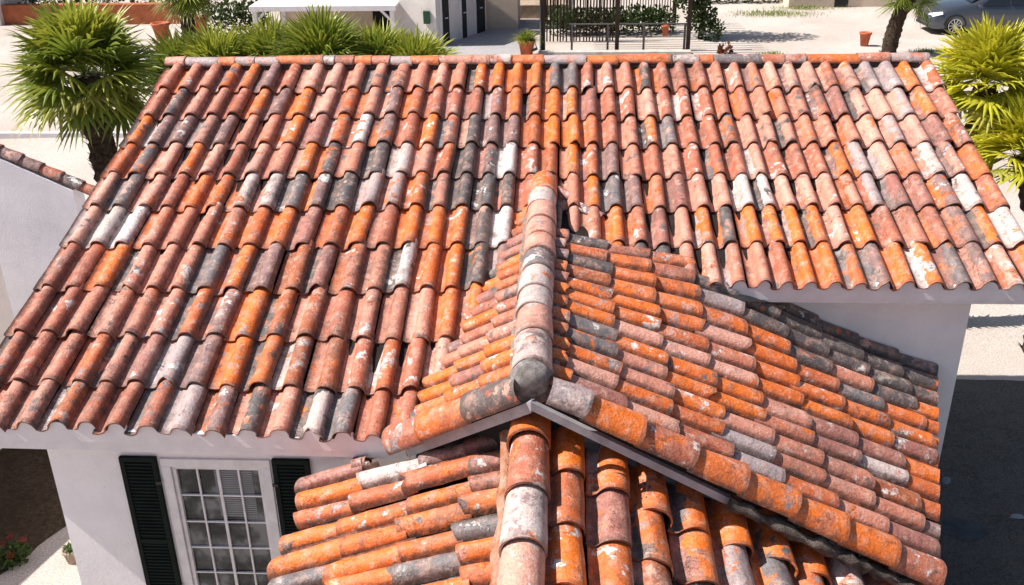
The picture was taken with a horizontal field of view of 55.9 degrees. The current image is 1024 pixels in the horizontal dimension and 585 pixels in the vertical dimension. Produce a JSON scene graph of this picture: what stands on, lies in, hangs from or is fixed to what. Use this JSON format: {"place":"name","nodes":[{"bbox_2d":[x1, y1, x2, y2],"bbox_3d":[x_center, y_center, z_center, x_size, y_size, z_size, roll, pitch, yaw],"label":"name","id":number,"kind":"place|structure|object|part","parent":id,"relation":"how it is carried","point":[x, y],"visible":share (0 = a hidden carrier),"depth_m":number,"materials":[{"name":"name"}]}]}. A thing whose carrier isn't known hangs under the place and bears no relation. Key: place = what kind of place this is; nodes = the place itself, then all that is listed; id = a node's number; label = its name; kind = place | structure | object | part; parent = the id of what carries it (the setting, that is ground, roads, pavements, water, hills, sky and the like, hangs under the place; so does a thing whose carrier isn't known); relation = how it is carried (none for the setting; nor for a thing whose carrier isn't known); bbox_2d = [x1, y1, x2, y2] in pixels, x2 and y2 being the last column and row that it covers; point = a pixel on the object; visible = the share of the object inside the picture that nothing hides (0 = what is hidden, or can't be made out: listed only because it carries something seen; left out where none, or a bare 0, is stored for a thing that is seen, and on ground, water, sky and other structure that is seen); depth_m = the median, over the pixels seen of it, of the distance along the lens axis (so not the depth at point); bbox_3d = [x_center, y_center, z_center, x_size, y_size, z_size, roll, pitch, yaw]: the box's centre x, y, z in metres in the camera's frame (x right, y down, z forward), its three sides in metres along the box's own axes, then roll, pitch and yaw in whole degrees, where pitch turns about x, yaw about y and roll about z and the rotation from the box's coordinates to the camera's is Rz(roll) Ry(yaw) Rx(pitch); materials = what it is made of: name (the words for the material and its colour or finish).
{"place":"outdoors","nodes":[
{"label":"outdoors","id":0,"kind":"place"},
{"bbox_2d":[0,0,35,25],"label":"white building","id":1,"kind":"structure","parent":0,"point":[2,22],"depth_m":39.00,"materials":[{"name":"paint"}]},
{"bbox_2d":[0,448,65,574],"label":"soil","id":2,"kind":"structure","parent":0,"point":[31,510],"depth_m":12.22,"materials":[{"name":"brown soil"}]},
{"bbox_2d":[0,534,31,570],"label":"geranium","id":3,"kind":"object","parent":2,"relation":"on","point":[16,552],"visible":1,"depth_m":11.06,"materials":[{"name":"green plant"}]},
{"bbox_2d":[444,20,535,54],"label":"path","id":4,"kind":"structure","parent":0,"point":[492,41],"depth_m":33.56,"materials":[{"name":"beige concrete"}]},
{"bbox_2d":[0,0,1023,584],"bbox_3d":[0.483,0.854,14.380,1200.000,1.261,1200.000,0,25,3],"label":"ground","id":5,"kind":"structure","parent":0,"point":[992,338],"depth_m":32.20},
{"bbox_2d":[0,265,13,449],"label":"boundary wall","id":6,"kind":"structure","parent":5,"relation":"on","point":[6,316],"depth_m":13.05,"materials":[{"name":"paint"}]},
{"bbox_2d":[0,144,94,317],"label":"garden wall","id":7,"kind":"structure","parent":5,"relation":"on","point":[41,203],"depth_m":13.89,"materials":[{"name":"paint"}]},
{"bbox_2d":[0,131,126,138],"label":"kerb","id":8,"kind":"structure","parent":5,"relation":"on","point":[27,134],"depth_m":24.04,"materials":[{"name":"beige concrete"}]},
{"bbox_2d":[58,542,75,564],"bbox_3d":[-5.050,2.987,11.074,0.206,0.270,0.308,-20,31,-36],"label":"plant pot","id":9,"kind":"object","parent":5,"relation":"on","point":[67,553],"visible":0.68,"depth_m":11.04,"materials":[{"name":"brown ceramic"}]},
{"bbox_2d":[0,0,165,181],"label":"fan palm","id":10,"kind":"object","parent":5,"relation":"on","point":[67,37],"visible":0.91,"depth_m":15.58,"materials":[{"name":"green plant"}]},
{"bbox_2d":[1,2,180,24],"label":"planter wall","id":11,"kind":"structure","parent":5,"relation":"on","point":[139,13],"depth_m":38.74,"materials":[{"name":"orange brick"}]},
{"bbox_2d":[15,0,168,3],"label":"hedge","id":12,"kind":"object","parent":5,"relation":"on","point":[86,1],"visible":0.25,"depth_m":39.57,"materials":[{"name":"green plant"}]},
{"bbox_2d":[150,21,169,40],"bbox_3d":[-12.848,-9.572,35.354,0.694,0.620,0.694,0,25,3],"label":"plant pot","id":13,"kind":"object","parent":5,"relation":"on","point":[157,26],"visible":0.84,"depth_m":35.14,"materials":[{"name":"ceramic"}]},
{"bbox_2d":[134,26,198,100],"bbox_3d":[-6.319,-3.204,19.136,2.318,4.119,2.327,0,25,3],"label":"fan palm","id":14,"kind":"object","parent":5,"relation":"on","point":[164,45],"visible":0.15,"depth_m":18.17,"materials":[{"name":"green plant"}]},
{"bbox_2d":[147,0,228,37],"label":"fan palm","id":15,"kind":"object","parent":5,"relation":"on","point":[185,11],"visible":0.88,"depth_m":33.33,"materials":[{"name":"green plant"}]},
{"bbox_2d":[193,1,208,34],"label":"plant pot","id":16,"kind":"object","parent":5,"relation":"on","point":[197,25],"visible":0.1,"depth_m":35.53,"materials":[{"name":"ceramic"}]},
{"bbox_2d":[153,15,258,85],"bbox_3d":[-5.528,-3.190,18.825,2.406,4.387,2.290,8,26,18],"label":"fan palm","id":17,"kind":"object","parent":5,"relation":"on","point":[209,42],"visible":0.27,"depth_m":17.89,"materials":[{"name":"green plant"}]},
{"bbox_2d":[204,0,268,34],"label":"shrub","id":18,"kind":"object","parent":5,"relation":"on","point":[240,13],"visible":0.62,"depth_m":35.45,"materials":[{"name":"green plant"}]},
{"bbox_2d":[217,3,294,56],"bbox_3d":[-4.591,-3.390,19.037,2.538,4.462,2.376,0,25,3],"label":"fan palm","id":19,"kind":"object","parent":5,"relation":"on","point":[256,34],"visible":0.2,"depth_m":18.08,"materials":[{"name":"green plant"}]},
{"bbox_2d":[256,0,378,56],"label":"fan palm","id":20,"kind":"object","parent":5,"relation":"on","point":[323,33],"visible":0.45,"depth_m":17.39,"materials":[{"name":"green plant"}]},
{"bbox_2d":[249,0,398,32],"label":"awning","id":21,"kind":"object","parent":5,"relation":"on","point":[283,7],"visible":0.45,"depth_m":32.58,"materials":[{"name":"white fabric"}]},
{"bbox_2d":[345,16,420,55],"bbox_3d":[-2.626,-3.226,18.887,2.268,4.260,2.179,12,28,26],"label":"fan palm","id":22,"kind":"object","parent":5,"relation":"on","point":[381,37],"visible":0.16,"depth_m":17.89,"materials":[{"name":"green plant"}]},
{"bbox_2d":[280,0,519,31],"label":"plaster house","id":23,"kind":"structure","parent":5,"relation":"on","point":[502,14],"depth_m":36.22,"materials":[{"name":"beige paint"}]},
{"bbox_2d":[372,11,390,31],"bbox_3d":[-4.735,-10.565,36.181,1.000,1.700,0.060,0,25,3],"label":"doorway","id":24,"kind":"structure","parent":23,"relation":"in","point":[378,16],"depth_m":36.29,"materials":[{"name":"black"}]},
{"bbox_2d":[377,24,461,55],"bbox_3d":[-1.722,-3.068,18.587,2.282,4.256,2.278,0,25,3],"label":"fan palm","id":25,"kind":"object","parent":5,"relation":"on","point":[411,45],"visible":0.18,"depth_m":17.74,"materials":[{"name":"green plant"}]},
{"bbox_2d":[393,0,486,45],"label":"white building","id":26,"kind":"structure","parent":5,"relation":"on","point":[456,19],"depth_m":33.17,"materials":[{"name":"paint"}]},
{"bbox_2d":[442,0,449,43],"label":"door","id":27,"kind":"structure","parent":26,"relation":"in","point":[445,3],"depth_m":33.19,"materials":[{"name":"black wood"}]},
{"bbox_2d":[462,0,466,37],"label":"door","id":28,"kind":"structure","parent":26,"relation":"in","point":[464,12],"depth_m":34.30,"materials":[{"name":"black wood"}]},
{"bbox_2d":[476,0,485,33],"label":"door","id":29,"kind":"structure","parent":26,"relation":"in","point":[480,4],"depth_m":35.32,"materials":[{"name":"black wood"}]},
{"bbox_2d":[0,52,1023,584],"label":"house","id":30,"kind":"structure","parent":5,"relation":"on","point":[516,320],"depth_m":9.19,"materials":[{"name":"ceramic"}]},
{"bbox_2d":[159,457,280,584],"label":"window","id":31,"kind":"structure","parent":30,"relation":"in","point":[223,512],"depth_m":8.85,"materials":[{"name":"paint"}]},
{"bbox_2d":[511,29,542,54],"bbox_3d":[0.482,-8.182,31.536,1.414,0.903,1.314,0,25,3],"label":"plant pot","id":32,"kind":"object","parent":5,"relation":"on","point":[526,41],"visible":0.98,"depth_m":31.36,"materials":[{"name":"ceramic"}]},
{"bbox_2d":[540,0,541,49],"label":"iron pole","id":33,"kind":"object","parent":5,"relation":"on","point":[540,24],"depth_m":31.65,"materials":[{"name":"black metal"}]},
{"bbox_2d":[520,0,565,18],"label":"terrace wall","id":34,"kind":"structure","parent":5,"relation":"on","point":[529,9],"depth_m":38.50,"materials":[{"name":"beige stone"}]},
{"bbox_2d":[545,1,679,34],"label":"shrub","id":35,"kind":"object","parent":5,"relation":"on","point":[651,14],"visible":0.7,"depth_m":34.93,"materials":[{"name":"green plant"}]},
{"bbox_2d":[538,50,691,54],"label":"pergola kerb","id":36,"kind":"structure","parent":5,"relation":"on","point":[591,52],"depth_m":31.62,"materials":[{"name":"concrete"}]},
{"bbox_2d":[542,0,692,49],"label":"pergola","id":37,"kind":"object","parent":5,"relation":"on","point":[616,3],"visible":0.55,"depth_m":33.66,"materials":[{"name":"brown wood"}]},
{"bbox_2d":[570,23,686,49],"bbox_3d":[3.873,-8.546,32.238,3.900,0.880,0.070,0,25,3],"label":"railing","id":38,"kind":"object","parent":5,"relation":"on","point":[643,36],"visible":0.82,"depth_m":32.15,"materials":[{"name":"grey metal"}]},
{"bbox_2d":[661,25,669,35],"bbox_3d":[5.068,-8.661,31.897,0.265,0.340,0.265,0,25,3],"label":"plant pot","id":39,"kind":"object","parent":5,"relation":"on","point":[665,28],"visible":1,"depth_m":31.83,"materials":[{"name":"ceramic"}]},
{"bbox_2d":[672,0,726,41],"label":"flowering bush","id":40,"kind":"object","parent":5,"relation":"on","point":[702,17],"visible":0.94,"depth_m":33.68,"materials":[{"name":"green plant"}]},
{"bbox_2d":[717,40,733,53],"bbox_3d":[6.968,-7.941,31.575,0.609,0.660,0.674,0,25,3],"label":"dry branch","id":41,"kind":"object","parent":5,"relation":"on","point":[720,49],"visible":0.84,"depth_m":31.50,"materials":[{"name":"brown plant"}]},
{"bbox_2d":[682,0,778,2],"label":"hedge","id":42,"kind":"object","parent":5,"relation":"on","point":[745,1],"visible":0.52,"depth_m":41.68,"materials":[{"name":"green plant"}]},
{"bbox_2d":[779,0,895,6],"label":"beige building","id":43,"kind":"structure","parent":5,"relation":"on","point":[847,3],"depth_m":40.21,"materials":[{"name":"paint"}]},
{"bbox_2d":[834,0,847,6],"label":"doorway","id":44,"kind":"structure","parent":43,"relation":"in","point":[844,3],"depth_m":40.17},
{"bbox_2d":[859,31,871,45],"bbox_3d":[11.876,-8.530,32.456,0.408,0.440,0.408,0,25,3],"label":"plant pot","id":45,"kind":"object","parent":5,"relation":"on","point":[865,36],"visible":1,"depth_m":32.35,"materials":[{"name":"ceramic"}]},
{"bbox_2d":[874,0,944,52],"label":"fan palm","id":46,"kind":"object","parent":5,"relation":"on","point":[894,29],"visible":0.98,"depth_m":30.33,"materials":[{"name":"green plant"}]},
{"bbox_2d":[916,0,1023,34],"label":"parked car","id":47,"kind":"object","parent":5,"relation":"on","point":[956,13],"visible":0.75,"depth_m":33.69,"materials":[{"name":"grey paint"}]},
{"bbox_3d":[16.802,-10.176,33.514,0.940,0.415,0.210,0,25,3],"label":"side window","id":48,"kind":"part","parent":47,"relation":"part of","materials":[{"name":"black glass"}]},
{"bbox_3d":[17.765,-10.181,33.461,0.870,0.420,0.215,0,25,3],"label":"side window","id":49,"kind":"part","parent":47,"relation":"part of","materials":[{"name":"black glass"}]},
{"bbox_2d":[930,13,1023,146],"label":"fan palm","id":50,"kind":"object","parent":5,"relation":"on","point":[986,54],"visible":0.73,"depth_m":14.17,"materials":[{"name":"green plant"}]},
{"bbox_2d":[966,86,1023,352],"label":"fan palm","id":51,"kind":"object","parent":5,"relation":"on","point":[990,148],"visible":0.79,"depth_m":13.92,"materials":[{"name":"green plant"}]},
{"bbox_2d":[755,49,782,53],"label":"grass","id":52,"kind":"structure","parent":0,"point":[773,52],"depth_m":31.25,"materials":[{"name":"green plant"}]},
{"bbox_2d":[717,8,830,17],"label":"grass","id":53,"kind":"structure","parent":0,"point":[777,12],"depth_m":38.62,"materials":[{"name":"green plant"}]},
{"bbox_2d":[766,4,861,10],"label":"grass","id":54,"kind":"structure","parent":0,"point":[797,7],"depth_m":39.83,"materials":[{"name":"green plant"}]},
{"bbox_2d":[909,46,937,53],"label":"grass","id":55,"kind":"structure","parent":0,"point":[926,50],"depth_m":31.25,"materials":[{"name":"green plant"}]},
{"bbox_2d":[941,476,950,483],"bbox_3d":[5.520,2.381,12.255,0.113,0.059,0.117,10,27,23],"label":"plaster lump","id":56,"kind":"object","parent":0,"point":[946,480],"visible":1,"depth_m":12.24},
{"bbox_2d":[935,379,1023,584],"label":"driveway","id":57,"kind":"structure","parent":0,"point":[981,464],"depth_m":12.30,"materials":[{"name":"black asphalt"}]},
{"bbox_2d":[941,517,988,541],"bbox_3d":[5.352,2.800,11.408,0.501,0.014,0.442,14,28,29],"label":"concrete patch","id":58,"kind":"object","parent":57,"relation":"on","point":[964,530],"visible":0.98,"depth_m":11.40,"materials":[{"name":"grey concrete"}]},
{"bbox_2d":[1010,514,1023,518],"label":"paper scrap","id":59,"kind":"object","parent":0,"point":[1017,516],"visible":1,"depth_m":11.58,"materials":[{"name":"white paper"}]}
]}

